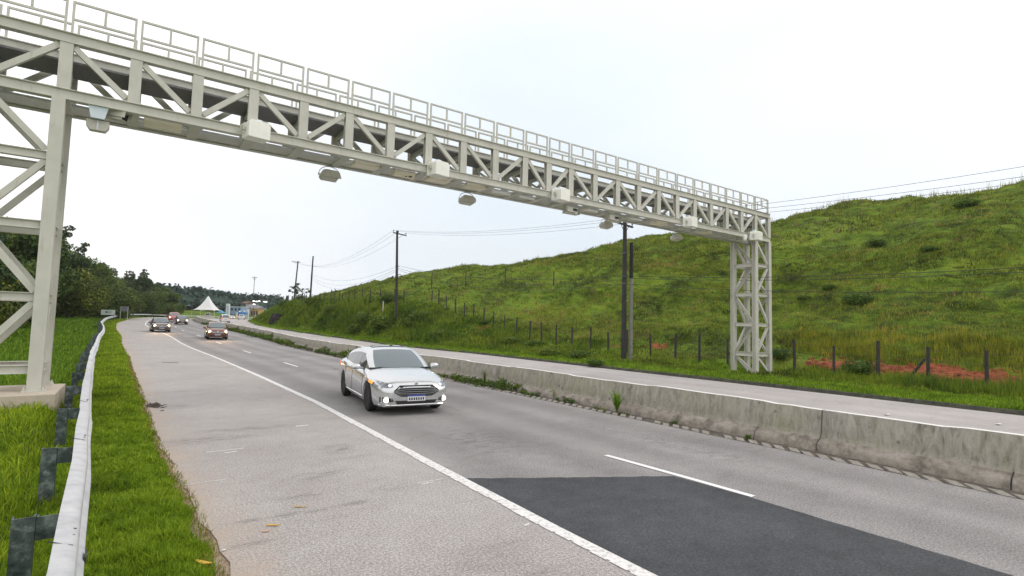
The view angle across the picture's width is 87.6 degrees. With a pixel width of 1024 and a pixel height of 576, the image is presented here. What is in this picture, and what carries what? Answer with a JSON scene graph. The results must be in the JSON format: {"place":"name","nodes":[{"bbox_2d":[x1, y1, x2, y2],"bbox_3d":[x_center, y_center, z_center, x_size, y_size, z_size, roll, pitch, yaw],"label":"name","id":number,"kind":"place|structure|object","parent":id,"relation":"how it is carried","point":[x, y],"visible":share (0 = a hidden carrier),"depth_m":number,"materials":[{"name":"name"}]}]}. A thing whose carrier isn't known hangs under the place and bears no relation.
{"place":"outdoors","nodes":[
{"label":"outdoors","id":0,"kind":"place"},
{"bbox_2d":[0,372,79,575],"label":"field grass","id":1,"kind":"structure","parent":0,"point":[22,412],"depth_m":8.23,"materials":[{"name":"plant"}]},
{"bbox_2d":[45,318,152,430],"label":"verge grass","id":2,"kind":"structure","parent":0,"point":[114,389],"depth_m":17.82,"materials":[{"name":"plant"}]},
{"bbox_2d":[203,322,230,338],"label":"hatchback car","id":3,"kind":"object","parent":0,"point":[216,329],"visible":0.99,"depth_m":54.21,"materials":[{"name":"brown paint"}]},
{"bbox_2d":[116,317,635,575],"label":"shoulder","id":4,"kind":"object","parent":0,"point":[372,504],"visible":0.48,"depth_m":7.69},
{"bbox_2d":[145,319,656,575],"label":"edge line","id":5,"kind":"object","parent":4,"relation":"on","point":[634,569],"visible":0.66,"depth_m":7.61,"materials":[{"name":"paint"}]},
{"bbox_2d":[339,345,445,410],"bbox_3d":[-3.916,2.688,16.891,2.679,1.748,5.735,4,-5,-28],"label":"sedan car","id":6,"kind":"object","parent":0,"point":[373,376],"visible":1,"depth_m":15.18,"materials":[{"name":"grey paint"}]},
{"bbox_2d":[0,182,1023,575],"bbox_3d":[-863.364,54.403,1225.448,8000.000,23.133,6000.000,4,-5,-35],"label":"ground","id":7,"kind":"structure","parent":0,"point":[1000,288],"depth_m":47.33,"materials":[{"name":"plant"}]},
{"bbox_2d":[0,232,17,289],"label":"broadleaf tree","id":8,"kind":"object","parent":7,"relation":"on","point":[7,274],"visible":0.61,"depth_m":41.06,"materials":[{"name":"green plant"}]},
{"bbox_2d":[0,260,24,324],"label":"feathery tree","id":9,"kind":"object","parent":7,"relation":"on","point":[5,306],"visible":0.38,"depth_m":45.05,"materials":[{"name":"green plant"}]},
{"bbox_2d":[0,233,35,284],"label":"broadleaf tree","id":10,"kind":"object","parent":7,"relation":"on","point":[9,242],"visible":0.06,"depth_m":62.80,"materials":[{"name":"green plant"}]},
{"bbox_2d":[0,260,63,326],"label":"feathery tree","id":11,"kind":"object","parent":7,"relation":"on","point":[21,288],"visible":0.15,"depth_m":56.23,"materials":[{"name":"green plant"}]},
{"bbox_2d":[0,384,65,409],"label":"concrete pad","id":12,"kind":"object","parent":7,"relation":"on","point":[49,396],"visible":0.55,"depth_m":11.44,"materials":[{"name":"concrete"}]},
{"bbox_2d":[3,233,80,294],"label":"broadleaf tree","id":13,"kind":"object","parent":7,"relation":"on","point":[27,244],"visible":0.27,"depth_m":66.90,"materials":[{"name":"green plant"}]},
{"bbox_2d":[0,313,116,385],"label":"field grass","id":14,"kind":"structure","parent":7,"relation":"on","point":[72,338],"depth_m":36.19,"materials":[{"name":"plant"}]},
{"bbox_2d":[57,225,75,300],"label":"broadleaf tree","id":15,"kind":"object","parent":7,"relation":"on","point":[66,233],"visible":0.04,"depth_m":88.85,"materials":[{"name":"green plant"}]},
{"bbox_2d":[65,242,97,316],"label":"broadleaf tree","id":16,"kind":"object","parent":7,"relation":"on","point":[81,260],"visible":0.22,"depth_m":95.91,"materials":[{"name":"green plant"}]},
{"bbox_2d":[55,265,113,317],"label":"feathery tree","id":17,"kind":"object","parent":7,"relation":"on","point":[73,301],"visible":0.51,"depth_m":89.90,"materials":[{"name":"green plant"}]},
{"bbox_2d":[84,256,115,283],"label":"broadleaf tree","id":18,"kind":"object","parent":7,"relation":"on","point":[102,268],"visible":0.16,"depth_m":123.47,"materials":[{"name":"green plant"}]},
{"bbox_2d":[88,275,121,315],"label":"broadleaf tree","id":19,"kind":"object","parent":7,"relation":"on","point":[105,279],"visible":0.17,"depth_m":111.97,"materials":[{"name":"green plant"}]},
{"bbox_2d":[89,285,142,318],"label":"feathery tree","id":20,"kind":"object","parent":7,"relation":"on","point":[124,298],"visible":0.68,"depth_m":102.89,"materials":[{"name":"green plant"}]},
{"bbox_2d":[97,283,137,316],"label":"feathery tree","id":21,"kind":"object","parent":7,"relation":"on","point":[112,286],"visible":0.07,"depth_m":107.43,"materials":[{"name":"green plant"}]},
{"bbox_2d":[32,410,224,575],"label":"verge grass","id":22,"kind":"structure","parent":7,"relation":"on","point":[140,512],"depth_m":6.40,"materials":[{"name":"plant"}]},
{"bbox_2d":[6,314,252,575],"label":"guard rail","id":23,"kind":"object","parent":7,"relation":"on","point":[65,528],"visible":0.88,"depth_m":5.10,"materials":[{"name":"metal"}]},
{"bbox_2d":[127,273,144,299],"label":"broadleaf tree","id":24,"kind":"object","parent":7,"relation":"on","point":[137,287],"visible":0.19,"depth_m":166.76,"materials":[{"name":"green plant"}]},
{"bbox_2d":[131,293,146,315],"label":"broadleaf tree","id":25,"kind":"object","parent":7,"relation":"on","point":[140,307],"visible":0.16,"depth_m":149.28,"materials":[{"name":"green plant"}]},
{"bbox_2d":[133,269,154,292],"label":"broadleaf tree","id":26,"kind":"object","parent":7,"relation":"on","point":[145,282],"visible":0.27,"depth_m":171.89,"materials":[{"name":"green plant"}]},
{"bbox_2d":[133,291,161,316],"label":"feathery tree","id":27,"kind":"object","parent":7,"relation":"on","point":[152,302],"visible":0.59,"depth_m":154.34,"materials":[{"name":"green plant"}]},
{"bbox_2d":[149,292,166,316],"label":"broadleaf tree","id":28,"kind":"object","parent":7,"relation":"on","point":[161,295],"visible":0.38,"depth_m":161.49,"materials":[{"name":"green plant"}]},
{"bbox_2d":[145,290,170,316],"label":"broadleaf tree","id":29,"kind":"object","parent":7,"relation":"on","point":[167,299],"visible":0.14,"depth_m":168.09,"materials":[{"name":"green plant"}]},
{"bbox_2d":[157,301,180,316],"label":"feathery tree","id":30,"kind":"object","parent":7,"relation":"on","point":[173,308],"visible":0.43,"depth_m":181.44,"materials":[{"name":"green plant"}]},
{"bbox_2d":[168,291,185,313],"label":"broadleaf tree","id":31,"kind":"object","parent":7,"relation":"on","point":[175,297],"visible":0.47,"depth_m":187.24,"materials":[{"name":"green plant"}]},
{"bbox_2d":[127,355,228,575],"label":"edge grass","id":32,"kind":"structure","parent":7,"relation":"on","point":[205,535],"depth_m":7.91,"materials":[{"name":"plant"}]},
{"bbox_2d":[191,296,220,315],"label":"tent","id":33,"kind":"object","parent":7,"relation":"on","point":[207,304],"visible":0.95,"depth_m":226.50,"materials":[{"name":"white fabric"}]},
{"bbox_2d":[156,282,285,309],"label":"wood","id":34,"kind":"object","parent":7,"relation":"on","point":[196,296],"visible":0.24,"depth_m":307.40,"materials":[{"name":"green plant"}]},
{"bbox_2d":[230,306,248,315],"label":"blue shop","id":35,"kind":"structure","parent":7,"relation":"on","point":[234,310],"depth_m":285.26},
{"bbox_2d":[250,306,264,315],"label":"ochre shop","id":36,"kind":"structure","parent":7,"relation":"on","point":[258,310],"depth_m":300.48},
{"bbox_2d":[269,313,282,324],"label":"rock outcrop","id":37,"kind":"object","parent":7,"relation":"on","point":[274,318],"visible":0.56,"depth_m":95.82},
{"bbox_2d":[288,283,310,295],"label":"bare tree","id":38,"kind":"object","parent":7,"relation":"on","point":[296,291],"visible":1,"depth_m":106.59,"materials":[{"name":"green plant"}]},
{"bbox_2d":[303,295,321,304],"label":"shrub","id":39,"kind":"object","parent":7,"relation":"on","point":[310,300],"visible":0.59,"depth_m":87.52,"materials":[{"name":"green plant"}]},
{"bbox_2d":[286,288,404,303],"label":"wire fence","id":40,"kind":"object","parent":7,"relation":"on","point":[287,297],"visible":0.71,"depth_m":78.50,"materials":[{"name":"brown wood"}]},
{"bbox_2d":[346,322,363,332],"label":"shrub","id":41,"kind":"object","parent":7,"relation":"on","point":[351,328],"visible":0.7,"depth_m":65.87,"materials":[{"name":"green plant"}]},
{"bbox_2d":[352,312,372,323],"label":"shrub","id":42,"kind":"object","parent":7,"relation":"on","point":[359,318],"visible":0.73,"depth_m":66.56,"materials":[{"name":"green plant"}]},
{"bbox_2d":[367,314,396,329],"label":"shrub","id":43,"kind":"object","parent":7,"relation":"on","point":[379,323],"visible":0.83,"depth_m":62.17,"materials":[{"name":"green plant"}]},
{"bbox_2d":[377,292,405,301],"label":"shrub","id":44,"kind":"object","parent":7,"relation":"on","point":[389,298],"visible":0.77,"depth_m":68.83,"materials":[{"name":"green plant"}]},
{"bbox_2d":[391,230,406,319],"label":"utility pole","id":45,"kind":"object","parent":7,"relation":"on","point":[396,289],"visible":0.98,"depth_m":62.42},
{"bbox_2d":[398,317,416,326],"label":"shrub","id":46,"kind":"object","parent":7,"relation":"on","point":[405,320],"visible":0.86,"depth_m":59.18,"materials":[{"name":"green plant"}]},
{"bbox_2d":[409,311,431,318],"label":"shrub","id":47,"kind":"object","parent":7,"relation":"on","point":[416,314],"visible":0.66,"depth_m":59.23,"materials":[{"name":"green plant"}]},
{"bbox_2d":[253,294,643,359],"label":"bank grass","id":48,"kind":"structure","parent":7,"relation":"on","point":[474,342],"depth_m":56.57,"materials":[{"name":"plant"}]},
{"bbox_2d":[500,335,523,344],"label":"shrub","id":49,"kind":"object","parent":7,"relation":"on","point":[508,339],"visible":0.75,"depth_m":47.00,"materials":[{"name":"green plant"}]},
{"bbox_2d":[288,221,780,336],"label":"hill grass","id":50,"kind":"structure","parent":7,"relation":"on","point":[385,280],"depth_m":70.94,"materials":[{"name":"plant"}]},
{"bbox_2d":[523,339,545,346],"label":"shrub","id":51,"kind":"object","parent":7,"relation":"on","point":[533,343],"visible":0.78,"depth_m":45.02,"materials":[{"name":"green plant"}]},
{"bbox_2d":[538,347,561,355],"bbox_3d":[2.831,4.803,39.889,1.974,0.863,1.663,5,-5,-40],"label":"shrub","id":52,"kind":"object","parent":7,"relation":"on","point":[549,351],"visible":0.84,"depth_m":39.56,"materials":[{"name":"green plant"}]},
{"bbox_2d":[568,349,590,357],"bbox_3d":[4.771,4.671,37.733,1.640,0.715,2.053,1,-4,10],"label":"shrub","id":53,"kind":"object","parent":7,"relation":"on","point":[578,353],"visible":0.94,"depth_m":37.29,"materials":[{"name":"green plant"}]},
{"bbox_2d":[586,359,605,365],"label":"shrub","id":54,"kind":"object","parent":7,"relation":"on","point":[593,362],"visible":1,"depth_m":33.01,"materials":[{"name":"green plant"}]},
{"bbox_2d":[192,319,1023,498],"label":"gutter","id":55,"kind":"object","parent":7,"relation":"on","point":[721,434],"visible":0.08,"depth_m":11.65,"materials":[{"name":"concrete"}]},
{"bbox_2d":[475,377,502,387],"bbox_3d":[-0.867,3.814,21.342,1.283,0.488,0.580,2,-4,-2],"label":"weed clump","id":56,"kind":"object","parent":55,"relation":"on","point":[483,383],"visible":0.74,"depth_m":21.32,"materials":[{"name":"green plant"}]},
{"bbox_2d":[498,378,521,390],"bbox_3d":[-0.053,3.733,20.356,1.043,0.585,0.471,1,-4,10],"label":"weed clump","id":57,"kind":"object","parent":55,"relation":"on","point":[514,386],"visible":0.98,"depth_m":20.33,"materials":[{"name":"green plant"}]},
{"bbox_2d":[195,316,1023,492],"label":"concrete barrier","id":58,"kind":"object","parent":55,"relation":"on","point":[986,457],"visible":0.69,"depth_m":11.94,"materials":[{"name":"concrete"}]},
{"bbox_2d":[442,378,1023,499],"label":"drain grating","id":59,"kind":"object","parent":55,"relation":"on","point":[929,478],"visible":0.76,"depth_m":10.81,"materials":[{"name":"concrete"}]},
{"bbox_2d":[617,221,632,358],"bbox_3d":[7.617,0.360,36.214,2.195,10.100,0.404,5,-5,-42],"label":"utility pole","id":60,"kind":"object","parent":7,"relation":"on","point":[624,276],"visible":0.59,"depth_m":36.09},
{"bbox_2d":[402,266,615,279],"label":"power cable","id":61,"kind":"object","parent":60,"relation":"attached to","point":[521,279],"visible":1,"depth_m":44.03,"materials":[{"name":"metal"}]},
{"bbox_2d":[632,284,1023,292],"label":"power cable","id":62,"kind":"object","parent":60,"relation":"attached to","point":[854,292],"visible":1,"depth_m":24.11,"materials":[{"name":"metal"}]},
{"bbox_2d":[635,272,1020,279],"bbox_3d":[19.903,-1.190,19.728,0.024,1.136,41.214,4,-5,-36],"label":"power cable","id":63,"kind":"object","parent":60,"relation":"attached to","point":[867,278],"visible":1,"depth_m":23.73,"materials":[{"name":"metal"}]},
{"bbox_2d":[642,267,1023,277],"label":"power cable","id":64,"kind":"object","parent":60,"relation":"attached to","point":[841,275],"visible":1,"depth_m":25.26,"materials":[{"name":"metal"}]},
{"bbox_2d":[644,176,1023,218],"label":"power cable","id":65,"kind":"object","parent":60,"relation":"attached to","point":[888,194],"visible":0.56,"depth_m":23.71,"materials":[{"name":"metal"}]},
{"bbox_2d":[722,166,1023,208],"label":"power cable","id":66,"kind":"object","parent":60,"relation":"attached to","point":[892,186],"visible":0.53,"depth_m":23.18,"materials":[{"name":"metal"}]},
{"bbox_2d":[744,183,1019,214],"bbox_3d":[20.740,-4.767,20.660,0.016,1.286,41.469,4,-5,-36],"label":"power cable","id":67,"kind":"object","parent":60,"relation":"attached to","point":[897,198],"visible":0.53,"depth_m":24.34,"materials":[{"name":"metal"}]},
{"bbox_2d":[628,242,633,358],"bbox_3d":[8.080,1.156,36.254,0.276,8.550,0.276,4,-5,-35],"label":"utility pole","id":68,"kind":"object","parent":7,"relation":"on","point":[631,299],"visible":0.86,"depth_m":36.19,"materials":[{"name":"concrete"}]},
{"bbox_2d":[249,319,1023,410],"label":"verge grass","id":69,"kind":"structure","parent":7,"relation":"on","point":[1015,403],"depth_m":26.63,"materials":[{"name":"plant"}]},
{"bbox_2d":[431,290,1016,383],"bbox_3d":[6.164,2.372,41.740,0.354,6.558,55.671,4,-5,-35],"label":"wire fence","id":70,"kind":"object","parent":7,"relation":"on","point":[986,363],"visible":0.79,"depth_m":30.75,"materials":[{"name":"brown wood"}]},
{"bbox_2d":[453,180,1023,284],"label":"hill grass","id":71,"kind":"structure","parent":7,"relation":"on","point":[834,209],"depth_m":59.85,"materials":[{"name":"plant"}]},
{"bbox_2d":[461,226,1023,400],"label":"hill grass","id":72,"kind":"structure","parent":7,"relation":"on","point":[616,320],"depth_m":41.65,"materials":[{"name":"plant"}]},
{"bbox_2d":[493,175,1023,264],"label":"skyline weeds","id":73,"kind":"object","parent":7,"relation":"on","point":[829,206],"visible":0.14,"depth_m":69.44,"materials":[{"name":"plant"}]},
{"bbox_2d":[772,347,792,358],"bbox_3d":[16.039,3.903,31.845,1.481,0.818,1.876,1,-4,3],"label":"shrub","id":74,"kind":"object","parent":7,"relation":"on","point":[777,353],"visible":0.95,"depth_m":31.40,"materials":[{"name":"green plant"}]},
{"bbox_2d":[840,358,881,374],"bbox_3d":[17.198,3.880,26.308,1.714,0.903,2.296,0,-4,16],"label":"shrub","id":75,"kind":"object","parent":7,"relation":"on","point":[858,366],"visible":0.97,"depth_m":25.91,"materials":[{"name":"green plant"}]},
{"bbox_2d":[841,290,880,306],"bbox_3d":[24.961,0.816,38.281,2.328,1.366,1.908,1,-4,0],"label":"shrub","id":76,"kind":"object","parent":7,"relation":"on","point":[863,299],"visible":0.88,"depth_m":38.03,"materials":[{"name":"green plant"}]},
{"bbox_2d":[863,237,889,246],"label":"shrub","id":77,"kind":"object","parent":7,"relation":"on","point":[877,241],"visible":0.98,"depth_m":51.09,"materials":[{"name":"green plant"}]},
{"bbox_2d":[765,324,1023,380],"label":"tall grass","id":78,"kind":"structure","parent":7,"relation":"on","point":[860,347],"depth_m":29.16,"materials":[{"name":"plant"}]},
{"bbox_2d":[787,362,1023,398],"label":"tall grass","id":79,"kind":"structure","parent":7,"relation":"on","point":[994,388],"depth_m":22.58,"materials":[{"name":"plant"}]},
{"bbox_2d":[798,350,1018,385],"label":"soil clods","id":80,"kind":"object","parent":7,"relation":"on","point":[882,369],"visible":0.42,"depth_m":27.48,"materials":[{"name":"soil"}]},
{"bbox_2d":[950,198,982,207],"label":"shrub","id":81,"kind":"object","parent":7,"relation":"on","point":[962,203],"visible":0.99,"depth_m":53.07,"materials":[{"name":"green plant"}]},
{"bbox_2d":[0,0,1023,298],"label":"sky","id":82,"kind":"structure","parent":0,"point":[777,101],"materials":[{"name":"white"}]},
{"bbox_2d":[146,318,1023,575],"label":"road","id":83,"kind":"structure","parent":0,"point":[466,431],"depth_m":10.26,"materials":[{"name":"asphalt"}]},
{"bbox_2d":[149,317,172,331],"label":"compact car","id":84,"kind":"object","parent":83,"relation":"on","point":[158,323],"visible":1,"depth_m":63.55,"materials":[{"name":"silver paint"}]},
{"bbox_2d":[174,315,188,324],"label":"black car","id":85,"kind":"object","parent":83,"relation":"on","point":[181,319],"visible":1,"depth_m":88.78,"materials":[{"name":"grey paint"}]},
{"bbox_2d":[175,326,754,496],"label":"lane line","id":86,"kind":"object","parent":83,"relation":"on","point":[708,483],"visible":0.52,"depth_m":9.05,"materials":[{"name":"paint"}]},
{"bbox_2d":[466,476,1012,575],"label":"asphalt patch","id":87,"kind":"object","parent":83,"relation":"on","point":[666,526],"visible":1,"depth_m":6.56,"materials":[{"name":"asphalt"}]},
{"bbox_2d":[607,385,623,411],"bbox_3d":[3.052,3.257,15.688,0.817,0.860,0.750,-1,-5,35],"label":"grass tuft","id":88,"kind":"object","parent":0,"point":[617,398],"visible":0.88,"depth_m":15.60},
{"bbox_2d":[209,319,1023,433],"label":"opposite road","id":89,"kind":"structure","parent":0,"point":[948,416],"depth_m":21.29,"materials":[{"name":"asphalt"}]},
{"bbox_2d":[248,320,1023,415],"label":"kerb","id":90,"kind":"structure","parent":89,"relation":"on","point":[963,406],"depth_m":23.60,"materials":[{"name":"concrete"}]},
{"bbox_3d":[13.079,4.832,29.149,3.600,0.190,2.500,4,-5,-35],"label":"concrete pad","id":91,"kind":"object","parent":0,"visible":0},
{"bbox_2d":[0,0,771,392],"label":"overhead gantry","id":92,"kind":"object","parent":91,"relation":"on","point":[70,68],"visible":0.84,"depth_m":15.20,"materials":[{"name":"metal"}]},
{"bbox_2d":[86,118,109,133],"bbox_3d":[-9.948,-3.937,12.825,0.440,0.350,0.225,4,-5,-35],"label":"infrared lamp","id":93,"kind":"object","parent":92,"relation":"hanging from","point":[97,125],"visible":0.98,"depth_m":12.77,"materials":[{"name":"metal"}]},
{"bbox_2d":[88,102,132,122],"bbox_3d":[-9.678,-4.198,12.855,0.664,0.388,0.620,2,-4,-3],"label":"enforcement camera","id":94,"kind":"object","parent":92,"relation":"attached to","point":[99,112],"visible":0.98,"depth_m":12.89,"materials":[{"name":"metal"}]},
{"bbox_2d":[139,117,185,133],"bbox_3d":[-9.124,-4.254,13.952,1.040,0.140,0.460,4,-5,-35],"label":"sensor housing","id":95,"kind":"object","parent":92,"relation":"attached to","point":[162,125],"visible":0.87,"depth_m":13.85,"materials":[{"name":"metal"}]},
{"bbox_2d":[240,119,270,143],"bbox_3d":[-6.936,-4.260,14.353,0.498,0.660,0.693,-2,-6,44],"label":"camera box","id":96,"kind":"object","parent":92,"relation":"attached to","point":[257,130],"visible":1,"depth_m":14.22,"materials":[{"name":"metal"}]},
{"bbox_2d":[318,165,340,182],"bbox_3d":[-5.819,-3.661,17.045,0.740,0.464,0.392,5,-5,-38],"label":"floodlight","id":97,"kind":"object","parent":92,"relation":"hanging from","point":[329,175],"visible":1,"depth_m":16.93,"materials":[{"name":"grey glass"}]},
{"bbox_2d":[349,160,379,170],"bbox_3d":[-4.695,-3.924,17.058,1.040,0.140,0.460,4,-5,-35],"label":"sensor housing","id":98,"kind":"object","parent":92,"relation":"attached to","point":[365,165],"visible":0.84,"depth_m":16.95,"materials":[{"name":"metal"}]},
{"bbox_2d":[391,167,414,179],"bbox_3d":[-3.622,-3.826,17.785,0.720,0.315,0.320,4,-5,-35],"label":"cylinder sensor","id":99,"kind":"object","parent":92,"relation":"attached to","point":[402,174],"visible":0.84,"depth_m":17.66,"materials":[{"name":"metal"}]},
{"bbox_2d":[424,176,450,184],"bbox_3d":[-2.587,-3.768,18.537,1.040,0.140,0.460,4,-5,-35],"label":"sensor housing","id":100,"kind":"object","parent":92,"relation":"attached to","point":[444,181],"visible":0.75,"depth_m":18.45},
{"bbox_2d":[427,159,449,178],"bbox_3d":[-2.466,-3.928,17.487,0.498,0.660,0.693,-2,-6,44],"label":"camera box","id":101,"kind":"object","parent":92,"relation":"attached to","point":[438,169],"visible":1,"depth_m":17.35,"materials":[{"name":"metal"}]},
{"bbox_2d":[458,192,475,205],"bbox_3d":[-1.676,-3.353,19.951,0.740,0.464,0.392,5,-5,-38],"label":"floodlight","id":102,"kind":"object","parent":92,"relation":"hanging from","point":[468,200],"visible":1,"depth_m":19.82,"materials":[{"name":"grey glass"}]},
{"bbox_2d":[461,182,485,190],"bbox_3d":[-1.385,-3.678,19.379,1.040,0.140,0.460,4,-5,-35],"label":"sensor housing","id":103,"kind":"object","parent":92,"relation":"attached to","point":[472,186],"visible":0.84,"depth_m":19.24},
{"bbox_2d":[551,186,569,202],"bbox_3d":[1.833,-3.608,20.502,0.498,0.660,0.693,-2,-6,44],"label":"camera box","id":104,"kind":"object","parent":92,"relation":"attached to","point":[559,194],"visible":1,"depth_m":20.37,"materials":[{"name":"metal"}]},
{"bbox_2d":[562,204,580,215],"bbox_3d":[2.432,-3.201,21.911,0.800,0.325,0.300,4,-5,-35],"label":"scanner unit","id":105,"kind":"object","parent":92,"relation":"hanging from","point":[569,210],"visible":1,"depth_m":21.82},
{"bbox_2d":[599,218,612,229],"bbox_3d":[4.249,-2.912,24.105,0.740,0.464,0.392,5,-5,-38],"label":"floodlight","id":106,"kind":"object","parent":92,"relation":"hanging from","point":[605,225],"visible":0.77,"depth_m":23.96,"materials":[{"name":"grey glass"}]},
{"bbox_2d":[604,213,621,222],"bbox_3d":[4.410,-3.054,23.298,0.800,0.325,0.300,4,-5,-35],"label":"scanner unit","id":107,"kind":"object","parent":92,"relation":"hanging from","point":[612,218],"visible":1,"depth_m":23.20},
{"bbox_2d":[682,215,697,228],"bbox_3d":[8.330,-3.125,25.058,0.498,0.660,0.693,-2,-6,44],"label":"camera box","id":108,"kind":"object","parent":92,"relation":"attached to","point":[689,221],"visible":1,"depth_m":24.92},
{"bbox_2d":[749,230,762,241],"bbox_3d":[12.898,-2.785,28.261,0.498,0.660,0.693,-2,-6,44],"label":"camera box","id":109,"kind":"object","parent":92,"relation":"attached to","point":[755,235],"visible":1,"depth_m":28.11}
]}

